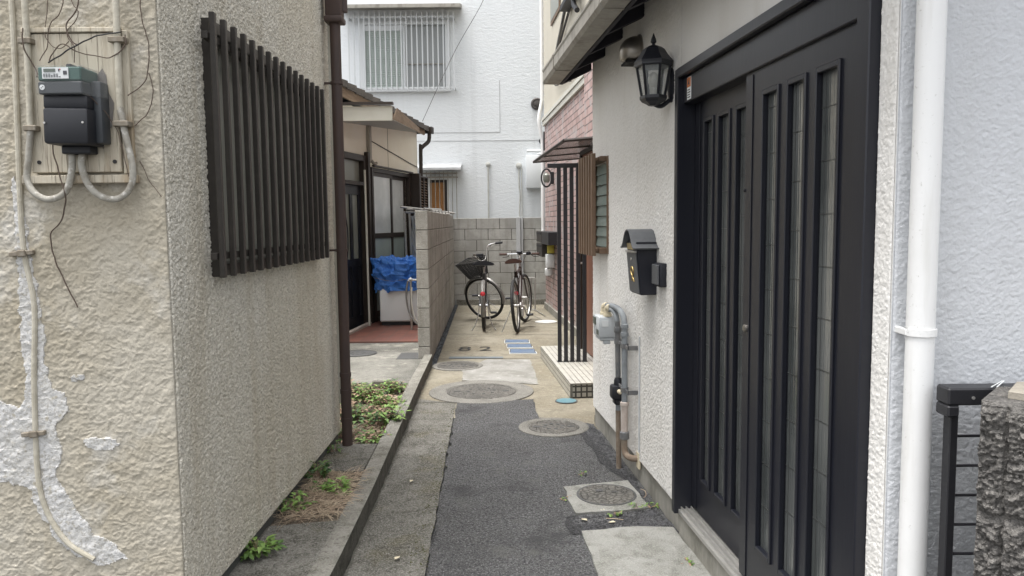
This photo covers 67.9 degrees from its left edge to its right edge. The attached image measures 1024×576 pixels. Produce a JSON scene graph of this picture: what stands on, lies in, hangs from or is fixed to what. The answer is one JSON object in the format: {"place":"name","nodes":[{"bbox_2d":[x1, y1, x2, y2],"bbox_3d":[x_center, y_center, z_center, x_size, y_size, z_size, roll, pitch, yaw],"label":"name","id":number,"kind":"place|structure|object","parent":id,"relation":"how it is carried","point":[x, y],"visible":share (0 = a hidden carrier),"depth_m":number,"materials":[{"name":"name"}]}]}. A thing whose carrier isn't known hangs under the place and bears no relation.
{"place":"outdoors","nodes":[
{"label":"outdoors","id":0,"kind":"place"},
{"bbox_2d":[381,416,454,575],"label":"ground","id":1,"kind":"structure","parent":0,"point":[433,537],"depth_m":3.77,"materials":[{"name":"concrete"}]},
{"bbox_2d":[0,0,352,575],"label":"stucco house","id":2,"kind":"structure","parent":1,"relation":"on","point":[198,338],"depth_m":2.52,"materials":[{"name":"paint"}]},
{"bbox_2d":[8,0,95,561],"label":"painted cable","id":3,"kind":"object","parent":2,"relation":"attached to","point":[24,253],"visible":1,"depth_m":2.34,"materials":[{"name":"beige plastic"}]},
{"bbox_2d":[0,176,127,565],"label":"repair patch","id":4,"kind":"object","parent":2,"relation":"attached to","point":[16,460],"visible":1,"depth_m":2.39,"materials":[{"name":"white paint"}]},
{"bbox_2d":[65,0,78,44],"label":"vine stem","id":5,"kind":"object","parent":2,"relation":"attached to","point":[73,14],"visible":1,"depth_m":2.25,"materials":[{"name":"brown"}]},
{"bbox_2d":[20,27,139,183],"bbox_3d":[-1.310,-0.547,2.288,0.343,0.460,0.034,-1,5,0],"label":"meter board","id":6,"kind":"object","parent":2,"relation":"attached to","point":[108,158],"visible":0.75,"depth_m":2.28,"materials":[{"name":"brown wood"}]},
{"bbox_2d":[21,28,37,76],"bbox_3d":[-1.418,-0.693,2.243,0.046,0.145,0.021,0,5,9],"label":"vine stem","id":7,"kind":"object","parent":6,"relation":"attached to","point":[27,54],"visible":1,"depth_m":2.24,"materials":[{"name":"brown"}]},
{"bbox_2d":[17,0,75,202],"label":"conduit","id":8,"kind":"object","parent":6,"relation":"attached to","point":[30,128],"visible":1,"depth_m":2.27,"materials":[{"name":"beige plastic"}]},
{"bbox_2d":[38,64,110,154],"bbox_3d":[-1.281,-0.528,2.233,0.168,0.263,0.104,-1,5,0],"label":"electricity meter","id":9,"kind":"object","parent":6,"relation":"attached to","point":[76,120],"visible":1,"depth_m":2.20,"materials":[{"name":"black plastic"}]},
{"bbox_2d":[50,145,77,307],"bbox_3d":[-1.376,-0.260,2.299,0.079,0.647,0.047,-1,5,0],"label":"vine stem","id":10,"kind":"object","parent":9,"relation":"hanging from","point":[59,224],"visible":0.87,"depth_m":2.32,"materials":[{"name":"brown plant"}]},
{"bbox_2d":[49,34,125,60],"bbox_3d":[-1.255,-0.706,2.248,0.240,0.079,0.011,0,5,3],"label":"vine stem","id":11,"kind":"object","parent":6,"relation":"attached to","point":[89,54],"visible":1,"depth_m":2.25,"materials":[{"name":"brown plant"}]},
{"bbox_2d":[78,0,136,202],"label":"conduit","id":12,"kind":"object","parent":6,"relation":"attached to","point":[117,40],"visible":0.99,"depth_m":2.27,"materials":[{"name":"beige plastic"}]},
{"bbox_2d":[48,32,120,62],"bbox_3d":[-1.261,-0.709,2.245,0.218,0.090,0.013,-1,5,-1],"label":"wire","id":13,"kind":"object","parent":12,"relation":"attached to","point":[65,51],"visible":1,"depth_m":2.24,"materials":[{"name":"black"}]},
{"bbox_2d":[86,94,128,176],"bbox_3d":[-1.205,-0.456,2.244,0.122,0.253,0.034,-3,6,-28],"label":"vine stem","id":14,"kind":"object","parent":12,"relation":"attached to","point":[118,134],"visible":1,"depth_m":2.26,"materials":[{"name":"brown"}]},
{"bbox_2d":[128,0,149,95],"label":"vine stem","id":15,"kind":"object","parent":2,"relation":"attached to","point":[148,52],"visible":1,"depth_m":2.28,"materials":[{"name":"brown plant"}]},
{"bbox_2d":[200,11,328,277],"bbox_3d":[-1.055,-0.541,3.317,0.141,0.890,1.555,-1,5,0],"label":"window grille","id":16,"kind":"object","parent":2,"relation":"in","point":[265,129],"depth_m":3.05,"materials":[{"name":"brown metal"}]},
{"bbox_2d":[228,444,376,575],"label":"raised concrete","id":17,"kind":"object","parent":1,"relation":"on","point":[303,543],"visible":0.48,"depth_m":3.15,"materials":[{"name":"grey concrete"}]},
{"bbox_2d":[240,534,286,560],"bbox_3d":[-0.996,1.028,3.033,0.207,0.077,0.188,-3,6,-30],"label":"weed clump","id":18,"kind":"object","parent":17,"relation":"on","point":[255,550],"visible":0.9,"depth_m":3.01,"materials":[{"name":"green plant"}]},
{"bbox_2d":[270,472,362,525],"bbox_3d":[-0.919,1.054,3.678,0.300,0.088,0.770,-1,5,0],"label":"planting gap","id":19,"kind":"object","parent":17,"relation":"in","point":[277,520],"visible":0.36,"depth_m":3.47,"materials":[{"name":"soil"}]},
{"bbox_2d":[277,490,317,512],"bbox_3d":[-1.003,0.983,3.520,0.198,0.080,0.176,-4,6,-30],"label":"weed clump","id":20,"kind":"object","parent":19,"relation":"on","point":[294,500],"visible":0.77,"depth_m":3.50,"materials":[{"name":"green plant"}]},
{"bbox_2d":[304,460,331,479],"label":"weed clump","id":21,"kind":"object","parent":19,"relation":"on","point":[325,469],"visible":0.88,"depth_m":3.91,"materials":[{"name":"green plant"}]},
{"bbox_2d":[273,465,373,531],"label":"dry grass","id":22,"kind":"structure","parent":19,"relation":"on","point":[328,501],"depth_m":3.59,"materials":[{"name":"plant"}]},
{"bbox_2d":[319,476,352,495],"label":"weed clump","id":23,"kind":"object","parent":19,"relation":"on","point":[344,484],"visible":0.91,"depth_m":3.70,"materials":[{"name":"green plant"}]},
{"bbox_2d":[307,355,431,575],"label":"kerb","id":24,"kind":"structure","parent":1,"relation":"on","point":[336,553],"depth_m":3.72,"materials":[{"name":"concrete"}]},
{"bbox_2d":[385,403,410,419],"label":"weed clump","id":25,"kind":"object","parent":24,"relation":"on","point":[398,416],"visible":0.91,"depth_m":5.08,"materials":[{"name":"green plant"}]},
{"bbox_2d":[338,383,407,444],"bbox_3d":[-2.140,0.928,5.511,2.700,0.050,1.975,-1,5,0],"label":"planting bed","id":26,"kind":"object","parent":1,"relation":"on","point":[397,394],"depth_m":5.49,"materials":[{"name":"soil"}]},
{"bbox_2d":[338,421,365,440],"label":"weed clump","id":27,"kind":"object","parent":26,"relation":"on","point":[340,432],"visible":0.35,"depth_m":4.79,"materials":[{"name":"green plant"}]},
{"bbox_2d":[340,400,375,420],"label":"weed clump","id":28,"kind":"object","parent":26,"relation":"on","point":[360,411],"visible":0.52,"depth_m":5.28,"materials":[{"name":"green plant"}]},
{"bbox_2d":[351,378,372,397],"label":"weed clump","id":29,"kind":"object","parent":26,"relation":"on","point":[355,388],"visible":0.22,"depth_m":6.00,"materials":[{"name":"green plant"}]},
{"bbox_2d":[351,383,386,401],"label":"weed clump","id":30,"kind":"object","parent":26,"relation":"on","point":[369,393],"visible":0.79,"depth_m":5.79,"materials":[{"name":"green plant"}]},
{"bbox_2d":[338,384,403,443],"bbox_3d":[-1.157,0.884,5.469,0.696,0.039,1.882,-1,5,0],"label":"ground cover","id":31,"kind":"object","parent":26,"relation":"on","point":[371,416],"visible":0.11,"depth_m":5.25,"materials":[{"name":"green plant"}]},
{"bbox_2d":[354,430,391,443],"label":"weed clump","id":32,"kind":"object","parent":26,"relation":"on","point":[372,435],"visible":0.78,"depth_m":4.68,"materials":[{"name":"green plant"}]},
{"bbox_2d":[358,408,397,429],"bbox_3d":[-0.878,0.865,5.069,0.303,0.127,0.267,-1,5,0],"label":"weed clump","id":33,"kind":"object","parent":26,"relation":"on","point":[380,413],"visible":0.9,"depth_m":5.04,"materials":[{"name":"green plant"}]},
{"bbox_2d":[372,378,392,388],"bbox_3d":[-1.071,0.789,6.285,0.160,0.070,0.090,-1,5,0],"label":"broken block","id":34,"kind":"object","parent":26,"relation":"on","point":[376,381],"depth_m":6.25,"materials":[{"name":"concrete"}]},
{"bbox_2d":[365,392,406,409],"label":"weed clump","id":35,"kind":"object","parent":26,"relation":"on","point":[390,398],"visible":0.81,"depth_m":5.57,"materials":[{"name":"green plant"}]},
{"bbox_2d":[377,378,407,394],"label":"weed clump","id":36,"kind":"object","parent":26,"relation":"on","point":[395,389],"visible":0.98,"depth_m":6.09,"materials":[{"name":"green plant"}]},
{"bbox_2d":[350,342,421,383],"bbox_3d":[-2.428,0.574,9.699,3.145,0.060,6.578,-1,5,0],"label":"yard concrete","id":37,"kind":"object","parent":1,"relation":"on","point":[383,362],"visible":0.01,"depth_m":7.38,"materials":[{"name":"grey concrete"}]},
{"bbox_2d":[350,350,376,356],"bbox_3d":[-1.613,0.691,7.947,0.400,0.028,0.400,-1,5,0],"label":"manhole cover","id":38,"kind":"object","parent":37,"relation":"on","point":[358,353],"visible":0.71,"depth_m":7.92,"materials":[{"name":"grey metal"}]},
{"bbox_2d":[349,321,417,342],"bbox_3d":[-1.772,0.477,10.511,1.645,0.100,3.735,-1,5,0],"label":"tiled porch","id":39,"kind":"object","parent":37,"relation":"on","point":[377,332],"visible":0.26,"depth_m":9.25,"materials":[{"name":"red tile"}]},
{"bbox_2d":[364,170,370,325],"bbox_3d":[-1.898,-0.518,9.956,0.027,2.040,0.060,-3,6,-26],"label":"thin pipe","id":40,"kind":"object","parent":39,"relation":"on","point":[367,259],"visible":1,"depth_m":9.95,"materials":[{"name":"grey metal"}]},
{"bbox_2d":[380,289,417,324],"bbox_3d":[-1.457,0.074,10.243,0.575,0.798,0.500,-1,5,0],"label":"washing machine","id":41,"kind":"object","parent":39,"relation":"on","point":[393,309],"visible":0.32,"depth_m":10.01,"materials":[{"name":"white plastic"}]},
{"bbox_2d":[370,255,416,292],"bbox_3d":[-1.462,-0.200,10.228,0.868,0.494,0.735,-1,5,0],"label":"tarpaulin","id":42,"kind":"object","parent":41,"relation":"on","point":[392,269],"visible":0.66,"depth_m":9.92,"materials":[{"name":"blue plastic"}]},
{"bbox_2d":[405,277,417,329],"bbox_3d":[-1.212,0.199,9.564,0.229,0.665,0.142,3,6,33],"label":"garden tap","id":43,"kind":"object","parent":39,"relation":"on","point":[410,311],"visible":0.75,"depth_m":9.56,"materials":[{"name":"metal"}]},
{"bbox_2d":[400,206,454,256],"bbox_3d":[-1.122,-0.391,11.008,0.634,1.591,1.050,3,6,36],"label":"laundry stand","id":44,"kind":"object","parent":39,"relation":"on","point":[414,209],"visible":0.56,"depth_m":10.89,"materials":[{"name":"metal"}]},
{"bbox_2d":[410,213,416,256],"bbox_3d":[-1.246,-0.547,10.039,0.199,0.910,0.099,-1,5,0],"label":"plastic sheet","id":45,"kind":"object","parent":44,"relation":"hanging from","point":[413,239],"visible":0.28,"depth_m":10.04,"materials":[{"name":"grey"}]},
{"bbox_2d":[342,79,433,330],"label":"cream house","id":46,"kind":"structure","parent":37,"relation":"on","point":[380,142],"depth_m":10.21,"materials":[{"name":"beige paint"}]},
{"bbox_2d":[344,151,373,329],"bbox_3d":[-2.040,-0.625,9.819,0.160,2.300,0.850,0,5,11],"label":"door","id":47,"kind":"structure","parent":46,"relation":"in","point":[355,164],"depth_m":10.00,"materials":[{"name":"grey metal"}]},
{"bbox_2d":[370,167,411,321],"bbox_3d":[-1.791,-0.640,11.068,0.160,2.110,1.590,0,5,11],"label":"window","id":48,"kind":"structure","parent":46,"relation":"in","point":[388,189],"depth_m":10.89,"materials":[{"name":"grey"}]},
{"bbox_2d":[396,352,417,358],"bbox_3d":[-1.038,0.694,7.772,0.240,0.005,0.370,-1,5,0],"label":"grate","id":49,"kind":"object","parent":37,"relation":"on","point":[408,355],"visible":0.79,"depth_m":7.73,"materials":[{"name":"grey metal"}]},
{"bbox_2d":[346,399,455,575],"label":"concrete strip","id":50,"kind":"object","parent":1,"relation":"on","point":[376,560],"visible":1,"depth_m":3.82,"materials":[{"name":"grey concrete"}]},
{"bbox_2d":[343,364,432,575],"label":"gutter grime","id":51,"kind":"object","parent":50,"relation":"on","point":[353,554],"visible":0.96,"depth_m":3.86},
{"bbox_2d":[355,407,446,575],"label":"gravel","id":52,"kind":"structure","parent":50,"relation":"on","point":[403,504],"depth_m":3.78,"materials":[{"name":"grey gravel"}]},
{"bbox_2d":[409,408,453,575],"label":"moss","id":53,"kind":"object","parent":50,"relation":"on","point":[430,499],"visible":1,"depth_m":3.80,"materials":[{"name":"green plant"}]},
{"bbox_2d":[415,211,454,358],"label":"block wall","id":54,"kind":"structure","parent":1,"relation":"on","point":[435,267],"depth_m":8.13,"materials":[{"name":"concrete"}]},
{"bbox_2d":[340,0,544,218],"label":"white house","id":55,"kind":"structure","parent":1,"relation":"on","point":[481,151],"depth_m":13.92,"materials":[{"name":"paint"}]},
{"bbox_2d":[346,10,455,92],"bbox_3d":[-1.996,-4.278,13.816,1.940,1.410,0.290,-1,5,0],"label":"window","id":56,"kind":"structure","parent":55,"relation":"in","point":[405,55],"depth_m":13.87,"materials":[{"name":"white metal"}]},
{"bbox_2d":[423,171,457,215],"bbox_3d":[-1.338,-1.651,14.059,0.680,0.980,0.220,-1,5,0],"label":"window","id":57,"kind":"structure","parent":55,"relation":"in","point":[440,188],"depth_m":14.07,"materials":[{"name":"white metal"}]},
{"bbox_2d":[422,1,482,120],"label":"overhead wire","id":58,"kind":"object","parent":55,"relation":"attached to","point":[450,60],"visible":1,"depth_m":13.16,"materials":[{"name":"black"}]},
{"bbox_2d":[533,0,592,356],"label":"brick house","id":59,"kind":"structure","parent":1,"relation":"on","point":[566,120],"depth_m":10.06,"materials":[{"name":"brick"}]},
{"bbox_2d":[536,231,556,256],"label":"post box bank","id":60,"kind":"structure","parent":59,"relation":"attached to","point":[545,238],"depth_m":11.44,"materials":[{"name":"grey metal"}]},
{"bbox_2d":[541,168,553,187],"bbox_3d":[0.521,-1.629,11.242,0.196,0.284,0.100,-1,5,-5],"label":"wall lamp","id":61,"kind":"object","parent":59,"relation":"attached to","point":[547,177],"visible":1,"depth_m":11.22,"materials":[{"name":"white glass"}]},
{"bbox_2d":[545,245,554,275],"bbox_3d":[0.560,-0.417,11.389,0.138,0.460,0.180,-1,5,-5],"label":"water heater valve","id":62,"kind":"object","parent":59,"relation":"attached to","point":[550,260],"visible":0.93,"depth_m":11.33,"materials":[{"name":"white"}]},
{"bbox_2d":[550,0,559,25],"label":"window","id":63,"kind":"structure","parent":59,"relation":"in","point":[554,4],"depth_m":10.72,"materials":[{"name":"white metal"}]},
{"bbox_2d":[555,0,579,85],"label":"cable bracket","id":64,"kind":"object","parent":59,"relation":"attached to","point":[566,6],"visible":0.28,"depth_m":9.39,"materials":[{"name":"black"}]},
{"bbox_2d":[580,145,592,356],"bbox_3d":[0.722,-0.327,7.131,0.095,1.970,1.000,-1,5,-5],"label":"door","id":65,"kind":"structure","parent":59,"relation":"in","point":[589,150],"depth_m":7.29,"materials":[{"name":"metal"}]},
{"bbox_2d":[542,0,1023,575],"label":"white stucco house","id":66,"kind":"structure","parent":1,"relation":"on","point":[758,182],"depth_m":2.26,"materials":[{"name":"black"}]},
{"bbox_2d":[578,153,608,255],"bbox_3d":[0.549,-0.533,4.912,0.146,0.635,0.525,-1,5,-5],"label":"window","id":67,"kind":"structure","parent":66,"relation":"in","point":[593,180],"depth_m":4.87,"materials":[{"name":"brown wood"}]},
{"bbox_2d":[593,302,614,343],"bbox_3d":[0.543,0.202,4.423,0.114,0.236,0.180,-1,5,-5],"label":"gas meter","id":68,"kind":"object","parent":66,"relation":"attached to","point":[604,324],"visible":0.86,"depth_m":4.36,"materials":[{"name":"grey"}]},
{"bbox_2d":[610,321,621,468],"bbox_3d":[0.594,0.607,4.264,0.074,0.845,0.113,-1,5,-5],"label":"gas pipe","id":69,"kind":"object","parent":66,"relation":"attached to","point":[615,394],"visible":0.76,"depth_m":4.25,"materials":[{"name":"beige metal"}]},
{"bbox_2d":[605,303,640,469],"bbox_3d":[0.593,0.522,4.243,0.084,0.856,0.504,-2,5,-15],"label":"gas pipe","id":70,"kind":"object","parent":66,"relation":"attached to","point":[615,309],"visible":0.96,"depth_m":4.11,"materials":[{"name":"grey metal"}]},
{"bbox_2d":[619,34,642,66],"bbox_3d":[0.602,-1.207,3.884,0.105,0.172,0.172,-1,5,-5],"label":"vent hood","id":71,"kind":"object","parent":66,"relation":"attached to","point":[630,49],"visible":0.93,"depth_m":3.83,"materials":[{"name":"silver metal"}]},
{"bbox_2d":[638,336,639,452],"bbox_3d":[0.669,0.561,3.996,0.008,0.620,0.008,-1,5,-5],"label":"thin tube","id":72,"kind":"object","parent":66,"relation":"attached to","point":[639,404],"visible":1,"depth_m":4.00,"materials":[{"name":"grey metal"}]},
{"bbox_2d":[620,229,658,294],"bbox_3d":[0.624,-0.131,3.726,0.126,0.316,0.266,-1,5,-5],"label":"letter box","id":73,"kind":"object","parent":66,"relation":"attached to","point":[641,246],"visible":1,"depth_m":3.64,"materials":[{"name":"black metal"}]},
{"bbox_2d":[627,252,639,293],"bbox_3d":[0.593,-0.076,3.728,0.023,0.193,0.178,-1,5,-5],"label":"panel","id":74,"kind":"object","parent":73,"relation":"in","point":[631,257],"depth_m":3.71,"materials":[{"name":"metal"}]},
{"bbox_2d":[634,33,674,107],"bbox_3d":[0.625,-0.953,3.339,0.167,0.324,0.170,-1,5,-5],"label":"coach lamp","id":75,"kind":"object","parent":66,"relation":"attached to","point":[653,56],"visible":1,"depth_m":3.32,"materials":[{"name":"black metal"}]},
{"bbox_2d":[652,262,666,286],"bbox_3d":[0.685,-0.061,3.534,0.045,0.110,0.105,-1,5,-5],"label":"intercom box","id":76,"kind":"object","parent":66,"relation":"attached to","point":[659,273],"visible":1,"depth_m":3.49,"materials":[{"name":"black plastic"}]},
{"bbox_2d":[687,76,690,99],"bbox_3d":[0.725,-0.819,3.114,0.003,0.090,0.048,-1,5,-5],"label":"sticker","id":77,"kind":"object","parent":66,"relation":"attached to","point":[688,88],"visible":1,"depth_m":3.11,"materials":[{"name":"white paper"}]},
{"bbox_2d":[672,0,881,575],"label":"sliding door","id":78,"kind":"structure","parent":66,"relation":"in","point":[776,141],"depth_m":2.35,"materials":[{"name":"metal"}]},
{"bbox_2d":[894,0,947,575],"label":"white downpipe","id":79,"kind":"object","parent":66,"relation":"attached to","point":[919,330],"visible":1,"depth_m":1.68,"materials":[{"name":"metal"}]},
{"bbox_2d":[973,382,1023,575],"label":"stone pillar","id":80,"kind":"structure","parent":1,"relation":"on","point":[999,545],"depth_m":1.46,"materials":[{"name":"grey stone"}]},
{"bbox_2d":[936,383,1014,575],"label":"metal gate","id":81,"kind":"structure","parent":80,"relation":"attached to","point":[950,398],"depth_m":1.66,"materials":[{"name":"metal"}]},
{"bbox_2d":[415,304,598,429],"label":"alley pavement","id":82,"kind":"structure","parent":0,"point":[538,335],"depth_m":8.52,"materials":[{"name":"beige concrete"}]},
{"bbox_2d":[432,314,454,364],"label":"drain gravel","id":83,"kind":"structure","parent":82,"relation":"on","point":[444,341],"depth_m":9.02,"materials":[{"name":"gravel"}]},
{"bbox_2d":[432,361,482,370],"bbox_3d":[-0.536,0.773,7.484,0.500,0.028,0.500,-1,5,0],"label":"manhole cover","id":84,"kind":"object","parent":82,"relation":"on","point":[455,365],"visible":0.96,"depth_m":7.46,"materials":[{"name":"concrete"}]},
{"bbox_2d":[449,357,502,358],"bbox_3d":[-0.374,0.726,7.931,0.568,0.005,0.100,0,5,2],"label":"drain cover","id":85,"kind":"object","parent":82,"relation":"on","point":[474,357],"visible":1,"depth_m":7.91,"materials":[{"name":"grey metal"}]},
{"bbox_2d":[455,242,504,330],"bbox_3d":[-0.447,-0.050,10.359,0.704,1.135,1.512,-1,5,0],"label":"bicycle","id":86,"kind":"object","parent":82,"relation":"on","point":[480,271],"visible":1,"depth_m":10.74,"materials":[{"name":"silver metal"}]},
{"bbox_2d":[429,380,533,402],"bbox_3d":[-0.255,0.869,6.338,0.870,0.028,0.870,-1,5,0],"label":"manhole cover","id":87,"kind":"object","parent":82,"relation":"on","point":[484,391],"visible":0.98,"depth_m":6.29,"materials":[{"name":"concrete"}]},
{"bbox_2d":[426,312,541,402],"bbox_3d":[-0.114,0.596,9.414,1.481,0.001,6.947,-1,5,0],"label":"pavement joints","id":88,"kind":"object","parent":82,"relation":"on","point":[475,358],"visible":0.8,"depth_m":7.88,"materials":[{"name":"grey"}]},
{"bbox_2d":[453,218,545,304],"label":"block wall","id":89,"kind":"structure","parent":82,"relation":"on","point":[472,236],"depth_m":12.99,"materials":[{"name":"concrete"}]},
{"bbox_2d":[462,359,537,383],"bbox_3d":[-0.123,0.785,7.210,0.704,0.001,1.231,-1,5,0],"label":"pale concrete patch","id":90,"kind":"object","parent":82,"relation":"on","point":[518,370],"visible":1,"depth_m":7.16,"materials":[{"name":"grey concrete"}]},
{"bbox_2d":[457,299,545,304],"bbox_3d":[-0.172,0.242,13.038,1.550,0.100,0.058,-1,5,0],"label":"wall footing","id":91,"kind":"object","parent":82,"relation":"on","point":[495,301],"depth_m":13.01,"materials":[{"name":"concrete"}]},
{"bbox_2d":[504,339,529,342],"bbox_3d":[0.059,0.631,8.973,0.295,0.018,0.250,-1,5,0],"label":"meter box lid","id":92,"kind":"object","parent":82,"relation":"on","point":[517,341],"visible":1,"depth_m":8.93,"materials":[{"name":"blue metal"}]},
{"bbox_2d":[499,251,539,331],"bbox_3d":[0.100,0.016,10.232,0.567,1.015,1.702,-4,4,7],"label":"bicycle","id":93,"kind":"object","parent":82,"relation":"on","point":[516,283],"visible":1,"depth_m":10.02,"materials":[{"name":"metal"}]},
{"bbox_2d":[516,217,523,296],"bbox_3d":[0.138,-0.463,12.966,0.115,1.490,0.076,-1,5,0],"label":"concrete post","id":94,"kind":"object","parent":82,"relation":"on","point":[519,237],"visible":0.47,"depth_m":12.91,"materials":[{"name":"white concrete"}]},
{"bbox_2d":[507,344,532,347],"bbox_3d":[0.086,0.660,8.634,0.298,0.018,0.270,-1,5,0],"label":"meter box lid","id":95,"kind":"object","parent":82,"relation":"on","point":[519,346],"visible":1,"depth_m":8.57,"materials":[{"name":"blue metal"}]},
{"bbox_2d":[509,349,536,353],"bbox_3d":[0.117,0.691,8.275,0.305,0.018,0.290,-1,5,0],"label":"meter box lid","id":96,"kind":"object","parent":82,"relation":"on","point":[522,351],"visible":1,"depth_m":8.22,"materials":[{"name":"blue metal"}]},
{"bbox_2d":[523,277,544,315],"bbox_3d":[0.404,0.121,11.755,0.153,0.529,1.009,-2,5,-18],"label":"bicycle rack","id":97,"kind":"object","parent":82,"relation":"on","point":[534,293],"visible":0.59,"depth_m":12.10,"materials":[{"name":"metal"}]},
{"bbox_2d":[555,398,577,403],"bbox_3d":[0.427,0.886,5.969,0.176,0.007,0.176,-1,5,0],"label":"round lid","id":98,"kind":"object","parent":82,"relation":"on","point":[566,400],"visible":1,"depth_m":5.96,"materials":[{"name":"teal metal"}]},
{"bbox_2d":[541,345,592,398],"bbox_3d":[0.878,0.736,7.026,1.000,0.126,1.860,-1,5,-5],"label":"tiled step","id":99,"kind":"object","parent":82,"relation":"on","point":[574,379],"visible":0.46,"depth_m":6.61,"materials":[{"name":"white tile"}]},
{"bbox_2d":[547,163,587,361],"bbox_3d":[0.563,-0.224,6.934,0.470,1.808,0.065,-1,5,0],"label":"slat screen","id":100,"kind":"object","parent":99,"relation":"on","point":[565,166],"visible":0.8,"depth_m":6.92,"materials":[{"name":"black metal"}]},
{"bbox_2d":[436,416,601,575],"bbox_3d":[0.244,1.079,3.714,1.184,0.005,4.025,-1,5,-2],"label":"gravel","id":101,"kind":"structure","parent":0,"point":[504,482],"depth_m":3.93,"materials":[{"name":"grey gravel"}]},
{"bbox_2d":[426,399,678,575],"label":"asphalt","id":102,"kind":"structure","parent":0,"point":[515,452],"depth_m":3.89,"materials":[{"name":"grey asphalt"}]},
{"bbox_2d":[518,418,588,436],"bbox_3d":[0.284,0.957,5.192,0.480,0.028,0.480,-1,5,0],"label":"manhole cover","id":103,"kind":"object","parent":102,"relation":"in","point":[553,427],"visible":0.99,"depth_m":5.17,"materials":[{"name":"concrete"}]},
{"bbox_2d":[563,480,650,514],"bbox_3d":[0.464,1.062,3.860,0.380,0.031,0.411,-1,5,-8],"label":"manhole cover","id":104,"kind":"object","parent":102,"relation":"on","point":[608,497],"visible":1,"depth_m":3.82,"materials":[{"name":"concrete"}]},
{"bbox_2d":[565,426,678,533],"bbox_3d":[0.504,1.023,4.318,0.518,0.001,1.852,-1,5,0],"label":"asphalt edge","id":105,"kind":"object","parent":102,"relation":"on","point":[571,527],"visible":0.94,"depth_m":3.61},
{"bbox_2d":[571,511,669,530],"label":"gravel","id":106,"kind":"structure","parent":105,"relation":"on","point":[605,524],"depth_m":3.54,"materials":[{"name":"grey gravel"}]},
{"bbox_2d":[585,424,673,525],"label":"gravel","id":107,"kind":"structure","parent":105,"relation":"on","point":[599,436],"depth_m":4.16,"materials":[{"name":"grey gravel"}]},
{"bbox_2d":[582,526,710,575],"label":"concrete slab","id":108,"kind":"structure","parent":102,"relation":"on","point":[641,551],"depth_m":3.19,"materials":[{"name":"grey concrete"}]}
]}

